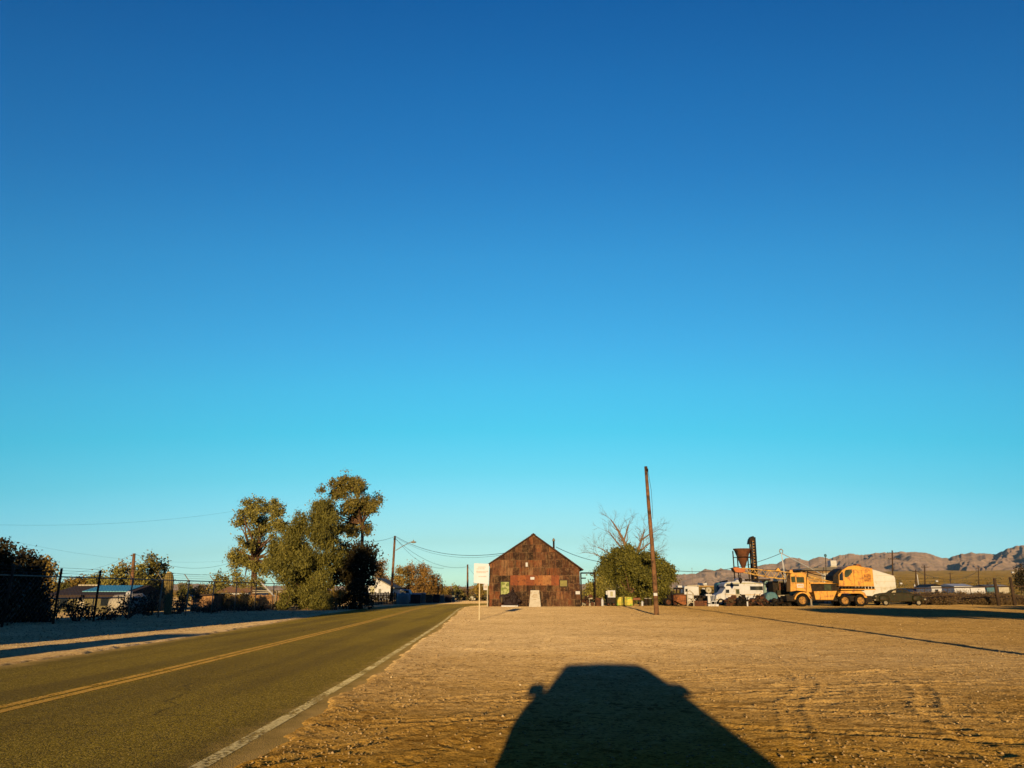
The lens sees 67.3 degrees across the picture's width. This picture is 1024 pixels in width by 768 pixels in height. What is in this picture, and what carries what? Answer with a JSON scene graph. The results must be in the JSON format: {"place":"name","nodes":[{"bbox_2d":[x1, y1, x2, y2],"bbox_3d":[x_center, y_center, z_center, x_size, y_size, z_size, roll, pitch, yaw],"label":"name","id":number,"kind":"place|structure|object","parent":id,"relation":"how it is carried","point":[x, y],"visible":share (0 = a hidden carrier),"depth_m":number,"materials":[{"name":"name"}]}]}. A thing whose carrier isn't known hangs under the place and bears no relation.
{"place":"outdoors","nodes":[
{"label":"outdoors","id":0,"kind":"place"},
{"bbox_2d":[217,587,267,604],"bbox_3d":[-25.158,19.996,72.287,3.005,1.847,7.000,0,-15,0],"label":"house","id":1,"kind":"structure","parent":0,"point":[229,589],"depth_m":70.82,"materials":[{"name":"brown paint"}]},
{"bbox_2d":[52,583,473,589],"bbox_3d":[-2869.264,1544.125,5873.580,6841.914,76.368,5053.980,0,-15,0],"label":"hills","id":2,"kind":"structure","parent":0,"point":[268,587],"depth_m":6480.73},
{"bbox_2d":[396,592,408,603],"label":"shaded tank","id":3,"kind":"object","parent":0,"point":[402,597],"visible":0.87,"depth_m":89.98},
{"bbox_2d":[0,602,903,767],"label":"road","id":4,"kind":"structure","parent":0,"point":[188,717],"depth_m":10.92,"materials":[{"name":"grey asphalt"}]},
{"bbox_2d":[0,604,467,707],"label":"line","id":5,"kind":"object","parent":4,"relation":"on","point":[54,694],"visible":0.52,"depth_m":13.57,"materials":[{"name":"yellow paint"}]},
{"bbox_2d":[0,604,469,712],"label":"line","id":6,"kind":"object","parent":4,"relation":"on","point":[59,697],"visible":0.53,"depth_m":12.54,"materials":[{"name":"yellow paint"}]},
{"bbox_2d":[190,605,477,767],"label":"edge line","id":7,"kind":"object","parent":4,"relation":"on","point":[268,727],"visible":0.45,"depth_m":8.27,"materials":[{"name":"white paint"}]},
{"bbox_2d":[0,570,1023,767],"bbox_3d":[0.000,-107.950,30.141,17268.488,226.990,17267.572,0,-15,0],"label":"ground","id":8,"kind":"structure","parent":0,"point":[773,726],"depth_m":11.22,"materials":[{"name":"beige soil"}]},
{"bbox_2d":[0,536,38,624],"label":"dark tree","id":9,"kind":"object","parent":8,"relation":"on","point":[6,563],"visible":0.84,"depth_m":32.02,"materials":[{"name":"green plant"}]},
{"bbox_2d":[1,545,62,621],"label":"tree","id":10,"kind":"object","parent":8,"relation":"on","point":[28,563],"visible":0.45,"depth_m":35.59,"materials":[{"name":"green plant"}]},
{"bbox_2d":[25,594,70,622],"bbox_3d":[-21.157,10.239,35.012,1.647,1.373,1.574,-8,-17,28],"label":"shrub","id":11,"kind":"object","parent":8,"relation":"on","point":[46,607],"visible":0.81,"depth_m":34.81,"materials":[{"name":"green plant"}]},
{"bbox_2d":[34,554,62,606],"bbox_3d":[-35.557,14.998,58.175,2.906,4.277,2.501,0,-15,0],"label":"golden bush","id":12,"kind":"object","parent":8,"relation":"on","point":[49,566],"visible":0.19,"depth_m":58.28,"materials":[{"name":"green plant"}]},
{"bbox_2d":[54,579,73,589],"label":"background tree","id":13,"kind":"object","parent":8,"relation":"on","point":[65,584],"visible":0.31,"depth_m":94.67,"materials":[{"name":"green plant"}]},
{"bbox_2d":[62,573,89,587],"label":"background tree","id":14,"kind":"object","parent":8,"relation":"on","point":[79,582],"visible":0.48,"depth_m":101.04,"materials":[{"name":"green plant"}]},
{"bbox_2d":[59,594,97,620],"bbox_3d":[-20.850,10.785,36.926,1.666,1.342,1.468,0,-15,0],"label":"shrub","id":15,"kind":"object","parent":8,"relation":"on","point":[81,610],"visible":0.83,"depth_m":36.89,"materials":[{"name":"green plant"}]},
{"bbox_2d":[53,597,124,616],"bbox_3d":[-24.083,11.885,40.812,0.070,1.068,11.176,-2,-15,8],"label":"pipe rail","id":16,"kind":"object","parent":8,"relation":"on","point":[93,598],"visible":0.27,"depth_m":43.47,"materials":[{"name":"metal"}]},
{"bbox_2d":[86,568,106,584],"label":"background tree","id":17,"kind":"object","parent":8,"relation":"on","point":[94,580],"visible":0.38,"depth_m":96.40,"materials":[{"name":"green plant"}]},
{"bbox_2d":[90,602,121,619],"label":"shrub","id":18,"kind":"object","parent":8,"relation":"on","point":[114,614],"visible":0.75,"depth_m":38.28,"materials":[{"name":"green plant"}]},
{"bbox_2d":[49,585,163,612],"bbox_3d":[-28.664,15.251,54.809,5.357,1.880,7.220,0,-15,0],"label":"mobile home","id":19,"kind":"object","parent":8,"relation":"on","point":[104,602],"visible":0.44,"depth_m":52.92,"materials":[{"name":"metal"}]},
{"bbox_2d":[100,559,127,584],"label":"background tree","id":20,"kind":"object","parent":8,"relation":"on","point":[119,569],"visible":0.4,"depth_m":75.50,"materials":[{"name":"green plant"}]},
{"bbox_2d":[105,590,148,617],"bbox_3d":[-20.566,11.834,41.239,2.001,1.566,1.619,0,-15,0],"label":"shrub","id":21,"kind":"object","parent":8,"relation":"on","point":[131,604],"visible":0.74,"depth_m":41.24,"materials":[{"name":"green plant"}]},
{"bbox_2d":[116,555,138,584],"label":"background tree","id":22,"kind":"object","parent":8,"relation":"on","point":[127,567],"visible":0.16,"depth_m":77.54,"materials":[{"name":"green plant"}]},
{"bbox_2d":[108,591,147,613],"bbox_3d":[-24.101,13.756,48.335,2.161,1.448,1.425,3,-15,-11],"label":"propane tank","id":23,"kind":"object","parent":8,"relation":"on","point":[113,601],"visible":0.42,"depth_m":47.87,"materials":[{"name":"beige"}]},
{"bbox_2d":[130,553,135,584],"bbox_3d":[-29.630,15.517,60.031,0.472,4.507,0.300,0,-15,0],"label":"utility pole","id":24,"kind":"object","parent":8,"relation":"on","point":[133,565],"visible":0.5,"depth_m":60.27,"materials":[{"name":"brown wood"}]},
{"bbox_2d":[0,565,281,626],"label":"chain link fence","id":25,"kind":"object","parent":8,"relation":"on","point":[60,576],"visible":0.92,"depth_m":37.95,"materials":[{"name":"grey metal"}]},
{"bbox_2d":[124,558,158,588],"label":"background tree","id":26,"kind":"object","parent":8,"relation":"on","point":[141,568],"visible":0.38,"depth_m":74.42,"materials":[{"name":"green plant"}]},
{"bbox_2d":[135,590,165,615],"bbox_3d":[-21.265,12.883,45.240,1.879,1.626,1.486,-5,-16,19],"label":"shrub","id":27,"kind":"object","parent":8,"relation":"on","point":[144,610],"visible":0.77,"depth_m":44.99,"materials":[{"name":"green plant"}]},
{"bbox_2d":[140,550,163,588],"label":"background tree","id":28,"kind":"object","parent":8,"relation":"on","point":[151,570],"visible":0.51,"depth_m":76.70,"materials":[{"name":"green plant"}]},
{"bbox_2d":[151,554,175,591],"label":"background tree","id":29,"kind":"object","parent":8,"relation":"on","point":[165,567],"visible":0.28,"depth_m":78.58,"materials":[{"name":"green plant"}]},
{"bbox_2d":[164,571,173,614],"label":"saguaro cactus","id":30,"kind":"object","parent":8,"relation":"on","point":[168,593],"visible":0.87,"depth_m":47.11,"materials":[{"name":"green plant"}]},
{"bbox_2d":[172,590,190,613],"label":"shrub","id":31,"kind":"object","parent":8,"relation":"on","point":[180,611],"visible":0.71,"depth_m":48.99,"materials":[{"name":"green plant"}]},
{"bbox_2d":[173,581,194,610],"bbox_3d":[-23.014,14.915,54.016,1.545,2.260,1.232,0,-15,0],"label":"shrub","id":32,"kind":"object","parent":8,"relation":"on","point":[184,587],"visible":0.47,"depth_m":54.01,"materials":[{"name":"green plant"}]},
{"bbox_2d":[189,583,211,594],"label":"background tree","id":33,"kind":"object","parent":8,"relation":"on","point":[196,592],"visible":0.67,"depth_m":91.48,"materials":[{"name":"green plant"}]},
{"bbox_2d":[191,602,225,612],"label":"shrub","id":34,"kind":"object","parent":8,"relation":"on","point":[205,610],"visible":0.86,"depth_m":51.68,"materials":[{"name":"green plant"}]},
{"bbox_2d":[190,593,231,610],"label":"tool shed","id":35,"kind":"structure","parent":8,"relation":"on","point":[197,601],"depth_m":55.84,"materials":[{"name":"brown paint"}]},
{"bbox_2d":[202,568,232,592],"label":"background tree","id":36,"kind":"object","parent":8,"relation":"on","point":[220,584],"visible":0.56,"depth_m":86.93,"materials":[{"name":"green plant"}]},
{"bbox_2d":[211,589,234,610],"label":"shrub","id":37,"kind":"object","parent":8,"relation":"on","point":[225,597],"visible":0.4,"depth_m":57.54,"materials":[{"name":"green plant"}]},
{"bbox_2d":[230,590,258,609],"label":"shrub","id":38,"kind":"object","parent":8,"relation":"on","point":[243,599],"visible":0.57,"depth_m":58.41,"materials":[{"name":"green plant"}]},
{"bbox_2d":[219,603,269,610],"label":"shrub","id":39,"kind":"object","parent":8,"relation":"on","point":[251,609],"visible":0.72,"depth_m":56.11,"materials":[{"name":"green plant"}]},
{"bbox_2d":[228,590,280,608],"bbox_3d":[-21.062,17.387,62.037,5.483,1.531,0.550,0,-15,0],"label":"board fence","id":40,"kind":"object","parent":8,"relation":"on","point":[267,600],"visible":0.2,"depth_m":62.11,"materials":[{"name":"brown wood"}]},
{"bbox_2d":[222,493,297,595],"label":"airy tree","id":41,"kind":"object","parent":8,"relation":"on","point":[251,512],"visible":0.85,"depth_m":65.21,"materials":[{"name":"green plant"}]},
{"bbox_2d":[271,587,296,609],"bbox_3d":[-17.457,16.447,58.789,1.895,1.824,1.634,0,-15,0],"label":"shrub","id":42,"kind":"object","parent":8,"relation":"on","point":[285,602],"visible":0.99,"depth_m":58.58,"materials":[{"name":"green plant"}]},
{"bbox_2d":[260,491,348,609],"bbox_3d":[-16.992,13.514,62.119,7.716,9.328,8.066,0,-15,0],"label":"tree","id":43,"kind":"object","parent":8,"relation":"on","point":[305,575],"visible":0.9,"depth_m":61.33,"materials":[{"name":"green plant"}]},
{"bbox_2d":[306,589,337,609],"bbox_3d":[-14.440,16.421,58.764,2.291,1.850,2.146,-6,-16,21],"label":"juniper bush","id":44,"kind":"object","parent":8,"relation":"on","point":[320,600],"visible":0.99,"depth_m":58.43,"materials":[{"name":"green plant"}]},
{"bbox_2d":[328,586,343,609],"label":"feathery bush","id":45,"kind":"object","parent":8,"relation":"on","point":[338,592],"visible":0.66,"depth_m":60.14,"materials":[{"name":"green plant"}]},
{"bbox_2d":[304,469,387,608],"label":"clumpy tree","id":46,"kind":"object","parent":8,"relation":"on","point":[357,507],"visible":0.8,"depth_m":66.46,"materials":[{"name":"green plant"}]},
{"bbox_2d":[325,538,384,609],"bbox_3d":[-13.159,15.784,64.100,5.367,5.935,6.003,0,-15,0],"label":"round dark tree","id":47,"kind":"object","parent":8,"relation":"on","point":[352,577],"visible":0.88,"depth_m":63.22,"materials":[{"name":"green plant"}]},
{"bbox_2d":[367,592,396,604],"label":"slat fence","id":48,"kind":"object","parent":8,"relation":"on","point":[385,596],"visible":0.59,"depth_m":85.62,"materials":[{"name":"grey wood"}]},
{"bbox_2d":[373,554,393,584],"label":"tamarisk tree","id":49,"kind":"object","parent":8,"relation":"on","point":[385,570],"visible":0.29,"depth_m":169.96,"materials":[{"name":"green plant"}]},
{"bbox_2d":[375,578,402,599],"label":"white house","id":50,"kind":"structure","parent":8,"relation":"on","point":[385,585],"depth_m":133.46,"materials":[{"name":"paint"}]},
{"bbox_2d":[389,565,410,589],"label":"tamarisk tree","id":51,"kind":"object","parent":8,"relation":"on","point":[400,579],"visible":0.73,"depth_m":145.15,"materials":[{"name":"green plant"}]},
{"bbox_2d":[390,536,415,598],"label":"utility pole","id":52,"kind":"object","parent":8,"relation":"on","point":[393,562],"visible":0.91,"depth_m":116.89,"materials":[{"name":"brown wood"}]},
{"bbox_2d":[397,560,424,592],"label":"tamarisk tree","id":53,"kind":"object","parent":8,"relation":"on","point":[413,579],"visible":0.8,"depth_m":149.71,"materials":[{"name":"brown plant"}]},
{"bbox_2d":[410,594,420,603],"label":"fence panel","id":54,"kind":"object","parent":8,"relation":"on","point":[415,598],"visible":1,"depth_m":92.45,"materials":[{"name":"grey wood"}]},
{"bbox_2d":[412,560,434,593],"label":"tamarisk tree","id":55,"kind":"object","parent":8,"relation":"on","point":[424,571],"visible":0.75,"depth_m":152.70,"materials":[{"name":"brown plant"}]},
{"bbox_2d":[421,571,442,595],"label":"tamarisk tree","id":56,"kind":"object","parent":8,"relation":"on","point":[435,582],"visible":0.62,"depth_m":155.43,"materials":[{"name":"brown plant"}]},
{"bbox_2d":[432,594,439,602],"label":"fence panel","id":57,"kind":"object","parent":8,"relation":"on","point":[435,598],"visible":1,"depth_m":100.19,"materials":[{"name":"grey wood"}]},
{"bbox_2d":[438,581,450,594],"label":"tamarisk tree","id":58,"kind":"object","parent":8,"relation":"on","point":[443,592],"visible":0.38,"depth_m":159.21,"materials":[{"name":"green plant"}]},
{"bbox_2d":[451,582,465,595],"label":"brush","id":59,"kind":"object","parent":8,"relation":"on","point":[455,589],"visible":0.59,"depth_m":201.78,"materials":[{"name":"green plant"}]},
{"bbox_2d":[473,581,488,600],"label":"yellow bush","id":60,"kind":"object","parent":8,"relation":"on","point":[477,588],"visible":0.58,"depth_m":117.55,"materials":[{"name":"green plant"}]},
{"bbox_2d":[474,563,488,619],"bbox_3d":[-1.544,10.458,38.582,0.756,2.859,0.083,0,-15,0],"label":"road sign","id":61,"kind":"object","parent":8,"relation":"on","point":[481,573],"visible":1,"depth_m":38.77,"materials":[{"name":"white metal"}]},
{"bbox_2d":[501,605,517,606],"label":"concrete slab","id":62,"kind":"structure","parent":8,"relation":"on","point":[509,605],"depth_m":72.46,"materials":[{"name":"white paint"}]},
{"bbox_2d":[499,587,520,604],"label":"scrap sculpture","id":63,"kind":"object","parent":62,"relation":"on","point":[510,598],"visible":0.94,"depth_m":72.99,"materials":[{"name":"grey metal"}]},
{"bbox_2d":[529,590,540,606],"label":"stone monument","id":64,"kind":"object","parent":8,"relation":"on","point":[534,601],"visible":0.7,"depth_m":72.28,"materials":[{"name":"beige stone"}]},
{"bbox_2d":[488,533,583,606],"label":"tin shed","id":65,"kind":"structure","parent":8,"relation":"on","point":[527,565],"depth_m":74.71,"materials":[{"name":"brown metal"}]},
{"bbox_2d":[500,581,509,594],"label":"window","id":66,"kind":"structure","parent":65,"relation":"in","point":[504,585],"depth_m":74.39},
{"bbox_2d":[580,595,594,605],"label":"scrap heap","id":67,"kind":"object","parent":8,"relation":"on","point":[586,600],"visible":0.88,"depth_m":77.40,"materials":[{"name":"metal"}]},
{"bbox_2d":[580,572,595,605],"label":"goal frame","id":68,"kind":"object","parent":8,"relation":"on","point":[581,573],"visible":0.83,"depth_m":77.43,"materials":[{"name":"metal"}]},
{"bbox_2d":[580,571,612,601],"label":"young bush","id":69,"kind":"object","parent":8,"relation":"on","point":[602,589],"visible":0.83,"depth_m":81.87,"materials":[{"name":"green plant"}]},
{"bbox_2d":[606,597,615,605],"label":"dark cart","id":70,"kind":"object","parent":8,"relation":"on","point":[609,600],"visible":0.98,"depth_m":77.02,"materials":[{"name":"metal"}]},
{"bbox_2d":[616,597,632,605],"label":"yellow tote","id":71,"kind":"object","parent":8,"relation":"on","point":[624,601],"visible":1,"depth_m":76.03,"materials":[{"name":"yellow plastic"}]},
{"bbox_2d":[577,501,673,596],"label":"dead tree","id":72,"kind":"object","parent":8,"relation":"on","point":[640,539],"visible":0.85,"depth_m":94.12,"materials":[{"name":"brown plant"}]},
{"bbox_2d":[586,542,681,604],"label":"mesquite bush","id":73,"kind":"object","parent":8,"relation":"on","point":[627,569],"visible":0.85,"depth_m":87.84,"materials":[{"name":"green plant"}]},
{"bbox_2d":[644,466,658,614],"bbox_3d":[8.685,9.742,47.878,0.500,9.298,0.320,0,-15,0],"label":"wooden pole","id":74,"kind":"object","parent":8,"relation":"on","point":[655,590],"visible":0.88,"depth_m":47.70,"materials":[{"name":"brown wood"}]},
{"bbox_2d":[662,592,677,605],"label":"old tractor","id":75,"kind":"object","parent":8,"relation":"on","point":[667,601],"visible":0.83,"depth_m":76.90,"materials":[{"name":"metal"}]},
{"bbox_2d":[328,576,1023,600],"bbox_3d":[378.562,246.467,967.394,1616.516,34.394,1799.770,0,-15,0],"label":"desert scrub","id":76,"kind":"object","parent":8,"relation":"on","point":[459,597],"visible":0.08,"depth_m":204.84,"materials":[{"name":"green plant"}]},
{"bbox_2d":[671,594,686,605],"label":"ore bin","id":77,"kind":"object","parent":8,"relation":"on","point":[680,599],"visible":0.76,"depth_m":76.13,"materials":[{"name":"metal"}]},
{"bbox_2d":[680,585,698,603],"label":"white trailer","id":78,"kind":"object","parent":8,"relation":"on","point":[694,589],"visible":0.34,"depth_m":92.72,"materials":[{"name":"paint"}]},
{"bbox_2d":[691,601,706,605],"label":"rusty crate","id":79,"kind":"object","parent":8,"relation":"on","point":[699,603],"visible":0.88,"depth_m":75.98,"materials":[{"name":"metal"}]},
{"bbox_2d":[695,586,713,602],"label":"brown trailer","id":80,"kind":"object","parent":8,"relation":"on","point":[702,590],"visible":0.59,"depth_m":95.56,"materials":[{"name":"metal"}]},
{"bbox_2d":[714,580,727,593],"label":"blue tarp","id":81,"kind":"object","parent":8,"relation":"on","point":[716,587],"visible":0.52,"depth_m":84.44,"materials":[{"name":"plastic"}]},
{"bbox_2d":[724,595,736,605],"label":"scrap heap","id":82,"kind":"object","parent":8,"relation":"on","point":[728,601],"visible":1,"depth_m":76.81,"materials":[{"name":"brown metal"}]},
{"bbox_2d":[733,594,748,605],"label":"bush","id":83,"kind":"object","parent":8,"relation":"on","point":[741,600],"visible":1,"depth_m":76.34,"materials":[{"name":"plant"}]},
{"bbox_2d":[711,578,770,605],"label":"motorhome","id":84,"kind":"object","parent":8,"relation":"on","point":[747,588],"visible":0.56,"depth_m":80.22,"materials":[{"name":"white paint"}]},
{"bbox_2d":[732,548,756,581],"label":"ore hopper","id":85,"kind":"object","parent":8,"relation":"on","point":[742,555],"visible":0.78,"depth_m":85.41,"materials":[{"name":"metal"}]},
{"bbox_2d":[747,536,758,604],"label":"bucket elevator","id":86,"kind":"object","parent":8,"relation":"on","point":[751,541],"visible":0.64,"depth_m":86.67,"materials":[{"name":"metal"}]},
{"bbox_2d":[745,594,768,605],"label":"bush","id":87,"kind":"object","parent":8,"relation":"on","point":[760,600],"visible":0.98,"depth_m":76.61,"materials":[{"name":"brown plant"}]},
{"bbox_2d":[764,592,784,601],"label":"tarp heap","id":88,"kind":"object","parent":8,"relation":"on","point":[770,595],"visible":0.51,"depth_m":77.72,"materials":[{"name":"teal"}]},
{"bbox_2d":[766,598,792,605],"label":"scrap heap","id":89,"kind":"object","parent":8,"relation":"on","point":[777,602],"visible":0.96,"depth_m":76.10,"materials":[{"name":"metal"}]},
{"bbox_2d":[779,549,825,581],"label":"tripod mast","id":90,"kind":"object","parent":8,"relation":"on","point":[794,560],"visible":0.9,"depth_m":90.15,"materials":[{"name":"white paint"}]},
{"bbox_2d":[730,564,875,606],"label":"mobile crane","id":91,"kind":"object","parent":8,"relation":"on","point":[855,580],"visible":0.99,"depth_m":75.03,"materials":[{"name":"metal"}]},
{"bbox_2d":[782,567,836,602],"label":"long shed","id":92,"kind":"structure","parent":8,"relation":"on","point":[815,574],"depth_m":97.03,"materials":[{"name":"metal"}]},
{"bbox_2d":[839,569,895,604],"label":"white trailer","id":93,"kind":"object","parent":8,"relation":"on","point":[884,582],"visible":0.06,"depth_m":80.32,"materials":[{"name":"metal"}]},
{"bbox_2d":[872,589,925,605],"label":"old sedan","id":94,"kind":"object","parent":8,"relation":"on","point":[899,595],"visible":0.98,"depth_m":79.02,"materials":[{"name":"green paint"}]},
{"bbox_2d":[916,584,941,593],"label":"house","id":95,"kind":"structure","parent":8,"relation":"on","point":[925,586],"depth_m":185.37,"materials":[{"name":"white paint"}]},
{"bbox_2d":[927,589,957,603],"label":"sagebrush","id":96,"kind":"object","parent":8,"relation":"on","point":[939,593],"visible":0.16,"depth_m":86.26,"materials":[{"name":"brown plant"}]},
{"bbox_2d":[925,591,966,604],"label":"sagebrush","id":97,"kind":"object","parent":8,"relation":"on","point":[940,600],"visible":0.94,"depth_m":82.59,"materials":[{"name":"brown plant"}]},
{"bbox_2d":[941,584,972,593],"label":"house","id":98,"kind":"structure","parent":8,"relation":"on","point":[956,585],"depth_m":223.53,"materials":[{"name":"white paint"}]},
{"bbox_2d":[906,577,1023,605],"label":"post fence","id":99,"kind":"object","parent":8,"relation":"on","point":[1011,586],"visible":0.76,"depth_m":81.17,"materials":[{"name":"brown wood"}]},
{"bbox_2d":[962,594,994,604],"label":"sagebrush","id":100,"kind":"object","parent":8,"relation":"on","point":[976,599],"visible":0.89,"depth_m":83.60,"materials":[{"name":"brown plant"}]},
{"bbox_2d":[982,593,1006,604],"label":"sagebrush","id":101,"kind":"object","parent":8,"relation":"on","point":[1002,601],"visible":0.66,"depth_m":82.62,"materials":[{"name":"brown plant"}]},
{"bbox_2d":[993,585,1008,593],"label":"house","id":102,"kind":"structure","parent":8,"relation":"on","point":[1004,589],"depth_m":246.45,"materials":[{"name":"beige"}]},
{"bbox_2d":[1012,564,1023,590],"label":"dark far tree","id":103,"kind":"object","parent":8,"relation":"on","point":[1019,581],"visible":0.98,"depth_m":184.22,"materials":[{"name":"green plant"}]},
{"bbox_2d":[0,0,1023,586],"label":"sky","id":104,"kind":"structure","parent":0,"point":[489,265],"materials":[{"name":"blue"}]},
{"bbox_2d":[768,581,789,605],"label":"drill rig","id":105,"kind":"object","parent":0,"point":[780,589],"visible":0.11,"depth_m":78.36,"materials":[{"name":"black paint"}]},
{"bbox_2d":[582,545,1023,590],"bbox_3d":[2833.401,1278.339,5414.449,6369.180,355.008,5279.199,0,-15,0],"label":"mountains","id":106,"kind":"structure","parent":0,"point":[1008,559],"depth_m":5216.91,"materials":[{"name":"brown stone"}]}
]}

